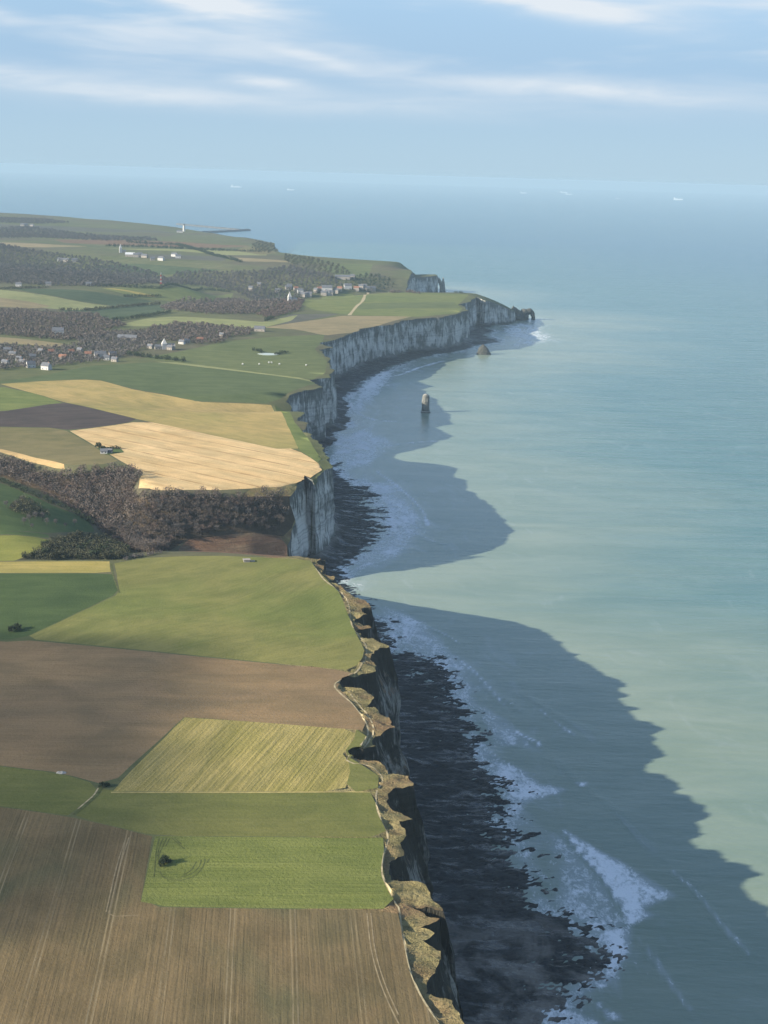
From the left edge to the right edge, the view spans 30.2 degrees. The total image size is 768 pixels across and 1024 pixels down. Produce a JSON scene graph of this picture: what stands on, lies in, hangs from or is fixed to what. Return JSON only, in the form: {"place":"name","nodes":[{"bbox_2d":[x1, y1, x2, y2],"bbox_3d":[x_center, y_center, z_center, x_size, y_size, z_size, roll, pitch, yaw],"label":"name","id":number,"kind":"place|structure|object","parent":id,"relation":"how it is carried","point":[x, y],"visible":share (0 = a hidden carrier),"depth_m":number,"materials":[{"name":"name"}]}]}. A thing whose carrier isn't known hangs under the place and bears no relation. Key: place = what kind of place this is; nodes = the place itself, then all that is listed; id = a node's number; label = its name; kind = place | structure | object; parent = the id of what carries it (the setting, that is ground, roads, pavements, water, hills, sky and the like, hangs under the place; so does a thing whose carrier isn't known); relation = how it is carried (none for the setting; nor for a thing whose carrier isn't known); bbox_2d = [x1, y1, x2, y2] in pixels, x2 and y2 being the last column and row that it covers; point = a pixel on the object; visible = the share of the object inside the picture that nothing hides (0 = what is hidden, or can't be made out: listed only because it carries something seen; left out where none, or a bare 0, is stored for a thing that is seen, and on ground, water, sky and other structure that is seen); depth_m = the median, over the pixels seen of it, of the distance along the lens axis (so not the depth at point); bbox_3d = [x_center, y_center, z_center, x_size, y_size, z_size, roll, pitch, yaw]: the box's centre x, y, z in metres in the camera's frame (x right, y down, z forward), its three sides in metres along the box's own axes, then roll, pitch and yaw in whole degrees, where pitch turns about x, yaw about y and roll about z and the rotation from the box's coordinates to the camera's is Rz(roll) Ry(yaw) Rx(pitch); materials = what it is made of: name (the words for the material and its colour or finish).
{"place":"outdoors","nodes":[
{"label":"outdoors","id":0,"kind":"place"},
{"bbox_2d":[0,535,46,560],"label":"field","id":1,"kind":"structure","parent":0,"point":[12,547],"depth_m":1110.51,"materials":[{"name":"plant"}]},
{"bbox_2d":[0,298,48,307],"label":"field","id":2,"kind":"structure","parent":0,"point":[5,302],"depth_m":3204.90,"materials":[{"name":"plant"}]},
{"bbox_2d":[0,531,48,537],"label":"field","id":3,"kind":"structure","parent":0,"point":[34,534],"depth_m":1156.08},
{"bbox_2d":[0,387,60,410],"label":"field","id":4,"kind":"structure","parent":0,"point":[11,399],"depth_m":1799.32,"materials":[{"name":"plant"}]},
{"bbox_2d":[0,337,62,346],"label":"field","id":5,"kind":"structure","parent":0,"point":[19,341],"depth_m":2421.00,"materials":[{"name":"plant"}]},
{"bbox_2d":[0,449,64,468],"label":"field","id":6,"kind":"structure","parent":0,"point":[53,464],"depth_m":1439.82,"materials":[{"name":"plant"}]},
{"bbox_2d":[0,242,84,246],"bbox_3d":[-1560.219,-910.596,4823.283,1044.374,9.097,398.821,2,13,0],"label":"field","id":7,"kind":"structure","parent":0,"point":[31,245],"depth_m":4918.38,"materials":[{"name":"soil"}]},
{"bbox_2d":[0,484,93,532],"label":"field","id":8,"kind":"structure","parent":0,"point":[10,520],"depth_m":1255.38,"materials":[{"name":"plant"}]},
{"bbox_2d":[9,493,50,516],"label":"woodland","id":9,"kind":"object","parent":8,"relation":"on","point":[25,504],"visible":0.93,"depth_m":1260.74,"materials":[{"name":"green plant"}]},
{"bbox_2d":[0,766,96,814],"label":"field","id":10,"kind":"structure","parent":0,"point":[39,791],"depth_m":676.30,"materials":[{"name":"plant"}]},
{"bbox_2d":[0,290,104,309],"bbox_3d":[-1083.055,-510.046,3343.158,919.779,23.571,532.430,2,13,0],"label":"field","id":11,"kind":"structure","parent":0,"point":[51,302],"depth_m":3297.39,"materials":[{"name":"plant"}]},
{"bbox_2d":[0,561,110,572],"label":"field","id":12,"kind":"structure","parent":0,"point":[58,567],"depth_m":1053.46,"materials":[{"name":"plant"}]},
{"bbox_2d":[0,427,116,464],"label":"field","id":13,"kind":"structure","parent":0,"point":[60,446],"depth_m":1504.98,"materials":[{"name":"plant"}]},
{"bbox_2d":[0,573,117,639],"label":"field","id":14,"kind":"structure","parent":0,"point":[31,603],"depth_m":980.82,"materials":[{"name":"plant"}]},
{"bbox_2d":[0,233,123,238],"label":"field","id":15,"kind":"structure","parent":0,"point":[57,236],"depth_m":5656.56,"materials":[{"name":"plant"}]},
{"bbox_2d":[0,403,134,429],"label":"field","id":16,"kind":"structure","parent":0,"point":[66,416],"depth_m":1679.33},
{"bbox_2d":[19,530,130,559],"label":"woodland","id":17,"kind":"object","parent":0,"point":[104,536],"visible":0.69,"depth_m":1113.86,"materials":[{"name":"green plant"}]},
{"bbox_2d":[15,288,151,305],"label":"field","id":18,"kind":"structure","parent":0,"point":[94,297],"depth_m":3429.64,"materials":[{"name":"plant"}]},
{"bbox_2d":[0,285,48,288],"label":"hedge","id":19,"kind":"object","parent":18,"relation":"on","point":[25,287],"visible":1,"depth_m":3485.11,"materials":[{"name":"green plant"}]},
{"bbox_2d":[0,224,171,232],"bbox_3d":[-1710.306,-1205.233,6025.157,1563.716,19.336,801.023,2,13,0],"label":"field","id":20,"kind":"structure","parent":0,"point":[82,229],"depth_m":6234.02,"materials":[{"name":"plant"}]},
{"bbox_2d":[72,788,101,814],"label":"farm track","id":21,"kind":"structure","parent":0,"point":[90,800],"depth_m":666.86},
{"bbox_2d":[60,304,165,318],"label":"field","id":22,"kind":"structure","parent":0,"point":[121,311],"depth_m":3185.38,"materials":[{"name":"plant"}]},
{"bbox_2d":[106,838,125,911],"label":"wheel track","id":23,"kind":"structure","parent":0,"point":[114,875],"depth_m":597.16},
{"bbox_2d":[108,837,129,912],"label":"wheel track","id":24,"kind":"structure","parent":0,"point":[117,875],"depth_m":596.81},
{"bbox_2d":[107,288,156,296],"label":"field","id":25,"kind":"structure","parent":0,"point":[132,292],"depth_m":3561.67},
{"bbox_2d":[0,452,294,552],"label":"woodland ground","id":26,"kind":"structure","parent":0,"point":[230,528],"depth_m":1312.40,"materials":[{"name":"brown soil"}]},
{"bbox_2d":[42,490,125,543],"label":"hedge","id":27,"kind":"object","parent":26,"relation":"on","point":[68,503],"visible":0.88,"depth_m":1335.84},
{"bbox_2d":[53,239,242,247],"bbox_3d":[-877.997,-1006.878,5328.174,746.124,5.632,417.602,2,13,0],"label":"field","id":28,"kind":"structure","parent":0,"point":[123,242],"depth_m":5315.88,"materials":[{"name":"plant"}]},
{"bbox_2d":[2,380,297,448],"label":"field","id":29,"kind":"structure","parent":0,"point":[262,425],"depth_m":1769.27,"materials":[{"name":"beige plant"}]},
{"bbox_2d":[88,264,218,274],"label":"field","id":30,"kind":"structure","parent":0,"point":[162,269],"depth_m":4378.75,"materials":[{"name":"plant"}]},
{"bbox_2d":[0,363,314,402],"bbox_3d":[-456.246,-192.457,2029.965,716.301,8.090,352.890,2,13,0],"label":"field","id":31,"kind":"structure","parent":0,"point":[193,383],"depth_m":2006.65,"materials":[{"name":"plant"}]},
{"bbox_2d":[81,259,242,267],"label":"field","id":32,"kind":"structure","parent":0,"point":[192,264],"depth_m":4436.64,"materials":[{"name":"beige plant"}]},
{"bbox_2d":[102,287,232,301],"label":"field","id":33,"kind":"structure","parent":0,"point":[173,294],"depth_m":3625.98,"materials":[{"name":"plant"}]},
{"bbox_2d":[124,254,224,260],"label":"field","id":34,"kind":"structure","parent":0,"point":[191,257],"depth_m":4583.62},
{"bbox_2d":[0,640,364,782],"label":"field","id":35,"kind":"structure","parent":0,"point":[96,714],"depth_m":796.68,"materials":[{"name":"soil"}]},
{"bbox_2d":[71,422,321,489],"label":"field","id":36,"kind":"structure","parent":0,"point":[160,456],"depth_m":1464.26,"materials":[{"name":"plant"}]},
{"bbox_2d":[30,556,363,669],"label":"field","id":37,"kind":"structure","parent":0,"point":[281,611],"depth_m":951.37,"materials":[{"name":"plant"}]},
{"bbox_2d":[130,249,265,254],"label":"field","id":38,"kind":"structure","parent":0,"point":[225,252],"depth_m":4890.15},
{"bbox_2d":[163,234,247,240],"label":"field","id":39,"kind":"structure","parent":0,"point":[202,237],"depth_m":5895.80,"materials":[{"name":"green plant"}]},
{"bbox_2d":[120,315,297,329],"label":"field","id":40,"kind":"structure","parent":0,"point":[164,320],"depth_m":2846.31,"materials":[{"name":"plant"}]},
{"bbox_2d":[0,807,439,1023],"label":"field","id":41,"kind":"structure","parent":0,"point":[72,951],"depth_m":541.49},
{"bbox_2d":[74,789,385,836],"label":"field","id":42,"kind":"structure","parent":0,"point":[337,814],"depth_m":658.06,"materials":[{"name":"plant"}]},
{"bbox_2d":[179,533,286,556],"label":"field","id":43,"kind":"structure","parent":0,"point":[259,544],"depth_m":1294.26,"materials":[{"name":"soil"}]},
{"bbox_2d":[114,717,354,791],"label":"field","id":44,"kind":"structure","parent":0,"point":[185,754],"depth_m":719.00,"materials":[{"name":"plant"}]},
{"bbox_2d":[144,335,326,379],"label":"field","id":45,"kind":"structure","parent":0,"point":[293,361],"depth_m":2321.84,"materials":[{"name":"plant"}]},
{"bbox_2d":[126,350,185,361],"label":"hedge","id":46,"kind":"object","parent":45,"relation":"on","point":[129,352],"visible":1,"depth_m":2255.09,"materials":[{"name":"green plant"}]},
{"bbox_2d":[162,362,311,381],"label":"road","id":47,"kind":"structure","parent":0,"point":[234,370],"depth_m":2147.03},
{"bbox_2d":[111,791,374,792],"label":"grass margin","id":48,"kind":"object","parent":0,"point":[243,792],"depth_m":680.97,"materials":[{"name":"plant"}]},
{"bbox_2d":[0,213,513,908],"bbox_3d":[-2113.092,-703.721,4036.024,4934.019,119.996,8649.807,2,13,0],"label":"terrain","id":49,"kind":"structure","parent":0,"point":[398,273],"depth_m":3156.35,"materials":[{"name":"plant"}]},
{"bbox_2d":[26,360,35,367],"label":"house","id":50,"kind":"structure","parent":49,"relation":"on","point":[31,364],"depth_m":2095.98,"materials":[{"name":"stone"}]},
{"bbox_2d":[0,216,68,223],"bbox_3d":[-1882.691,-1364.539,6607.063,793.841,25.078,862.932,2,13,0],"label":"woodland","id":51,"kind":"object","parent":49,"relation":"on","point":[26,220],"visible":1,"depth_m":6673.21,"materials":[{"name":"plant"}]},
{"bbox_2d":[40,362,51,369],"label":"house","id":52,"kind":"structure","parent":49,"relation":"on","point":[46,365],"depth_m":2076.96,"materials":[{"name":"stone"}]},
{"bbox_2d":[0,477,96,523],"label":"hedge","id":53,"kind":"object","parent":49,"relation":"on","point":[45,497],"visible":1,"depth_m":1347.07,"materials":[{"name":"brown plant"}]},
{"bbox_2d":[52,327,63,333],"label":"house","id":54,"kind":"structure","parent":49,"relation":"on","point":[58,329],"depth_m":2534.68,"materials":[{"name":"stone"}]},
{"bbox_2d":[0,322,117,339],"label":"woodland","id":55,"kind":"object","parent":49,"relation":"on","point":[40,334],"visible":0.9,"depth_m":2544.68,"materials":[{"name":"plant"}]},
{"bbox_2d":[0,307,125,329],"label":"woodland","id":56,"kind":"object","parent":49,"relation":"on","point":[21,314],"visible":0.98,"depth_m":2765.53,"materials":[{"name":"plant"}]},
{"bbox_2d":[0,328,157,368],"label":"woodland","id":57,"kind":"object","parent":49,"relation":"on","point":[85,340],"visible":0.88,"depth_m":2322.06,"materials":[{"name":"plant"}]},
{"bbox_2d":[0,226,157,240],"bbox_3d":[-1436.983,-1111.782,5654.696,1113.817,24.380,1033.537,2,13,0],"label":"woodland","id":58,"kind":"object","parent":49,"relation":"on","point":[23,233],"visible":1,"depth_m":5623.77,"materials":[{"name":"plant"}]},
{"bbox_2d":[0,243,172,286],"bbox_3d":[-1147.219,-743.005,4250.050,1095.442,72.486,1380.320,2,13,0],"label":"woodland","id":59,"kind":"object","parent":49,"relation":"on","point":[23,270],"visible":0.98,"depth_m":4168.92,"materials":[{"name":"plant"}]},
{"bbox_2d":[94,351,106,357],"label":"house","id":60,"kind":"structure","parent":49,"relation":"on","point":[100,353],"depth_m":2238.41,"materials":[{"name":"stone"}]},
{"bbox_2d":[59,301,160,310],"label":"hedge","id":61,"kind":"object","parent":49,"relation":"on","point":[109,307],"visible":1,"depth_m":3259.92,"materials":[{"name":"green plant"}]},
{"bbox_2d":[117,334,137,339],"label":"farm shed","id":62,"kind":"structure","parent":49,"relation":"on","point":[132,337],"depth_m":2499.18,"materials":[{"name":"stone"}]},
{"bbox_2d":[102,309,171,321],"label":"hedge","id":63,"kind":"object","parent":49,"relation":"on","point":[143,314],"visible":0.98,"depth_m":2887.21,"materials":[{"name":"green plant"}]},
{"bbox_2d":[123,293,161,296],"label":"hedge","id":64,"kind":"object","parent":49,"relation":"on","point":[142,295],"visible":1,"depth_m":3527.21,"materials":[{"name":"green plant"}]},
{"bbox_2d":[124,550,162,559],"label":"hedge","id":65,"kind":"object","parent":49,"relation":"on","point":[141,554],"visible":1,"depth_m":1088.94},
{"bbox_2d":[100,282,230,291],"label":"hedge","id":66,"kind":"object","parent":49,"relation":"on","point":[174,284],"visible":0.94,"depth_m":3723.40,"materials":[{"name":"green plant"}]},
{"bbox_2d":[161,339,174,349],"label":"church","id":67,"kind":"structure","parent":49,"relation":"on","point":[164,345],"depth_m":2379.11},
{"bbox_2d":[126,240,242,261],"bbox_3d":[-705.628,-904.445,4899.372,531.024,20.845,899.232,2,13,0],"label":"hedge","id":68,"kind":"object","parent":49,"relation":"on","point":[206,252],"visible":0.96,"depth_m":4943.85,"materials":[{"name":"green plant"}]},
{"bbox_2d":[106,243,262,251],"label":"hedge","id":69,"kind":"object","parent":49,"relation":"on","point":[163,246],"visible":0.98,"depth_m":4997.53,"materials":[{"name":"green plant"}]},
{"bbox_2d":[134,320,253,343],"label":"woodland","id":70,"kind":"object","parent":49,"relation":"on","point":[190,331],"visible":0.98,"depth_m":2628.11,"materials":[{"name":"plant"}]},
{"bbox_2d":[160,296,282,313],"bbox_3d":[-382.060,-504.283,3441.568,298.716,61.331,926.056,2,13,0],"label":"woodland","id":71,"kind":"object","parent":49,"relation":"on","point":[221,304],"visible":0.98,"depth_m":3168.63,"materials":[{"name":"plant"}]},
{"bbox_2d":[167,264,342,302],"bbox_3d":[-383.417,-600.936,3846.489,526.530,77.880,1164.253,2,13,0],"label":"woodland","id":72,"kind":"object","parent":49,"relation":"on","point":[300,270],"visible":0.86,"depth_m":4150.44,"materials":[{"name":"plant"}]},
{"bbox_2d":[254,326,265,331],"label":"farm shed","id":73,"kind":"structure","parent":49,"relation":"on","point":[260,328],"depth_m":2694.82,"materials":[{"name":"stone"}]},
{"bbox_2d":[256,297,304,316],"bbox_3d":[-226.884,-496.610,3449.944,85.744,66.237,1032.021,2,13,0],"label":"woodland","id":74,"kind":"object","parent":49,"relation":"on","point":[277,307],"visible":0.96,"depth_m":3139.28,"materials":[{"name":"plant"}]},
{"bbox_2d":[284,253,349,274],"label":"woodland","id":75,"kind":"object","parent":49,"relation":"on","point":[287,258],"visible":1,"depth_m":4484.83,"materials":[{"name":"green plant"}]},
{"bbox_2d":[335,275,349,279],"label":"house","id":76,"kind":"structure","parent":49,"relation":"on","point":[343,277],"depth_m":4160.65,"materials":[{"name":"stone"}]},
{"bbox_2d":[345,272,393,291],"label":"woodland","id":77,"kind":"object","parent":49,"relation":"on","point":[374,282],"visible":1,"depth_m":4174.43,"materials":[{"name":"green plant"}]},
{"bbox_2d":[238,246,276,254],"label":"field","id":78,"kind":"structure","parent":0,"point":[256,252],"depth_m":4993.09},
{"bbox_2d":[252,239,277,251],"bbox_3d":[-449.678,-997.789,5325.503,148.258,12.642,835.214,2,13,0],"label":"woodland","id":79,"kind":"object","parent":78,"relation":"on","point":[268,249],"visible":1,"depth_m":5278.22,"materials":[{"name":"green plant"}]},
{"bbox_2d":[233,257,287,261],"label":"field","id":80,"kind":"structure","parent":0,"point":[256,260],"depth_m":4549.68,"materials":[{"name":"plant"}]},
{"bbox_2d":[141,836,392,908],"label":"field","id":81,"kind":"structure","parent":0,"point":[296,872],"depth_m":603.10,"materials":[{"name":"plant"}]},
{"bbox_2d":[275,405,320,461],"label":"field","id":82,"kind":"structure","parent":0,"point":[303,443],"depth_m":1594.53,"materials":[{"name":"plant"}]},
{"bbox_2d":[287,546,325,574],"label":"cliff","id":83,"kind":"structure","parent":0,"point":[321,562],"depth_m":1135.79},
{"bbox_2d":[278,314,336,323],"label":"field","id":84,"kind":"structure","parent":0,"point":[301,317],"depth_m":3004.74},
{"bbox_2d":[287,414,335,556],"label":"cliff","id":85,"kind":"structure","parent":0,"point":[308,499],"depth_m":1394.18,"materials":[{"name":"stone"}]},
{"bbox_2d":[266,316,407,334],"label":"field","id":86,"kind":"structure","parent":0,"point":[338,325],"depth_m":2881.26,"materials":[{"name":"plant"}]},
{"bbox_2d":[321,264,372,276],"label":"field","id":87,"kind":"structure","parent":0,"point":[358,269],"depth_m":4396.88,"materials":[{"name":"plant"}]},
{"bbox_2d":[302,461,399,623],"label":"rocky shore","id":88,"kind":"structure","parent":0,"point":[349,541],"depth_m":1515.03,"materials":[{"name":"stone"}]},
{"bbox_2d":[245,483,463,1023],"bbox_3d":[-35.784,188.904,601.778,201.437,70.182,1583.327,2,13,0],"label":"clifftop ground","id":89,"kind":"structure","parent":0,"point":[416,955],"depth_m":644.09,"materials":[{"name":"brown plant"}]},
{"bbox_2d":[311,561,368,763],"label":"footpath","id":90,"kind":"structure","parent":89,"relation":"on","point":[365,739],"depth_m":852.30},
{"bbox_2d":[341,689,373,747],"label":"footpath","id":91,"kind":"structure","parent":89,"relation":"on","point":[370,720],"depth_m":773.69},
{"bbox_2d":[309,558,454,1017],"bbox_3d":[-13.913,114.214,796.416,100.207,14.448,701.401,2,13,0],"label":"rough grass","id":92,"kind":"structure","parent":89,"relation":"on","point":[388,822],"depth_m":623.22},
{"bbox_2d":[354,763,438,1021],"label":"footpath","id":93,"kind":"structure","parent":89,"relation":"on","point":[404,941],"depth_m":588.29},
{"bbox_2d":[274,244,437,291],"bbox_3d":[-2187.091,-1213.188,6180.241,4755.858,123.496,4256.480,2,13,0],"label":"cliff","id":94,"kind":"structure","parent":0,"point":[424,284],"depth_m":4561.65,"materials":[{"name":"stone"}]},
{"bbox_2d":[346,730,377,790],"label":"field","id":95,"kind":"structure","parent":0,"point":[361,777],"depth_m":705.36,"materials":[{"name":"plant"}]},
{"bbox_2d":[366,913,399,1023],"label":"wheel track","id":96,"kind":"structure","parent":0,"point":[376,970],"depth_m":532.10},
{"bbox_2d":[0,172,767,1023],"bbox_3d":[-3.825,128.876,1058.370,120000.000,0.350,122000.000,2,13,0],"label":"sea","id":97,"kind":"structure","parent":0,"point":[562,566],"depth_m":1582.85,"materials":[{"name":"liquid"}]},
{"bbox_2d":[176,223,237,229],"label":"breakwater","id":98,"kind":"object","parent":97,"relation":"in","point":[207,226],"visible":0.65,"depth_m":9296.43,"materials":[{"name":"concrete"}]},
{"bbox_2d":[200,229,250,232],"bbox_3d":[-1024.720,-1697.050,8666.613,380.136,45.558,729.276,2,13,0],"label":"breakwater","id":99,"kind":"object","parent":97,"relation":"in","point":[217,231],"visible":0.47,"depth_m":8709.35,"materials":[{"name":"concrete"}]},
{"bbox_2d":[421,394,429,412],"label":"sea stack","id":100,"kind":"object","parent":97,"relation":"in","point":[425,403],"visible":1,"depth_m":2279.99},
{"bbox_2d":[476,344,490,354],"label":"sea stack","id":101,"kind":"object","parent":97,"relation":"in","point":[483,349],"visible":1,"depth_m":3052.99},
{"bbox_2d":[511,306,534,319],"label":"sea arch","id":102,"kind":"structure","parent":97,"relation":"in","point":[522,314],"depth_m":3824.41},
{"bbox_2d":[0,0,767,194],"label":"sky","id":103,"kind":"structure","parent":0,"point":[618,95],"materials":[{"name":"blue"}]},
{"bbox_2d":[370,913,398,1014],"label":"wheel track","id":104,"kind":"structure","parent":0,"point":[379,965],"depth_m":535.51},
{"bbox_2d":[302,292,467,316],"bbox_3d":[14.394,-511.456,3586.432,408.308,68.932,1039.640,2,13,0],"label":"field","id":105,"kind":"structure","parent":0,"point":[345,303],"depth_m":3362.61,"materials":[{"name":"plant"}]},
{"bbox_2d":[348,292,368,314],"bbox_3d":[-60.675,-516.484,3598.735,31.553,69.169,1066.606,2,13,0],"label":"footpath","id":106,"kind":"structure","parent":105,"relation":"on","point":[357,305],"depth_m":3309.92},
{"bbox_2d":[286,297,485,440],"bbox_3d":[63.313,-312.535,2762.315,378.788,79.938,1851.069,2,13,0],"label":"cliff","id":107,"kind":"structure","parent":0,"point":[318,407],"depth_m":2872.32,"materials":[{"name":"stone"}]},
{"bbox_2d":[322,569,463,1020],"bbox_3d":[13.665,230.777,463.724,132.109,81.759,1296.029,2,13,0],"label":"cliff","id":108,"kind":"structure","parent":0,"point":[380,685],"depth_m":699.63,"materials":[{"name":"stone"}]},
{"bbox_2d":[356,302,458,308],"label":"field","id":109,"kind":"structure","parent":0,"point":[407,305],"depth_m":3324.86,"materials":[{"name":"plant"}]},
{"bbox_2d":[318,319,525,454],"bbox_3d":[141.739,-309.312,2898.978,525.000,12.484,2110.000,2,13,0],"label":"rocky shore","id":110,"kind":"structure","parent":0,"point":[351,376],"depth_m":2791.26,"materials":[{"name":"stone"}]},
{"bbox_2d":[341,622,627,1023],"bbox_3d":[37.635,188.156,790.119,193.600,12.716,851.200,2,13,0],"label":"rocky shore","id":111,"kind":"structure","parent":0,"point":[502,938],"depth_m":767.53,"materials":[{"name":"stone"}]},
{"bbox_2d":[485,301,515,324],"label":"cliff","id":112,"kind":"structure","parent":0,"point":[496,314],"depth_m":3685.77,"materials":[{"name":"stone"}]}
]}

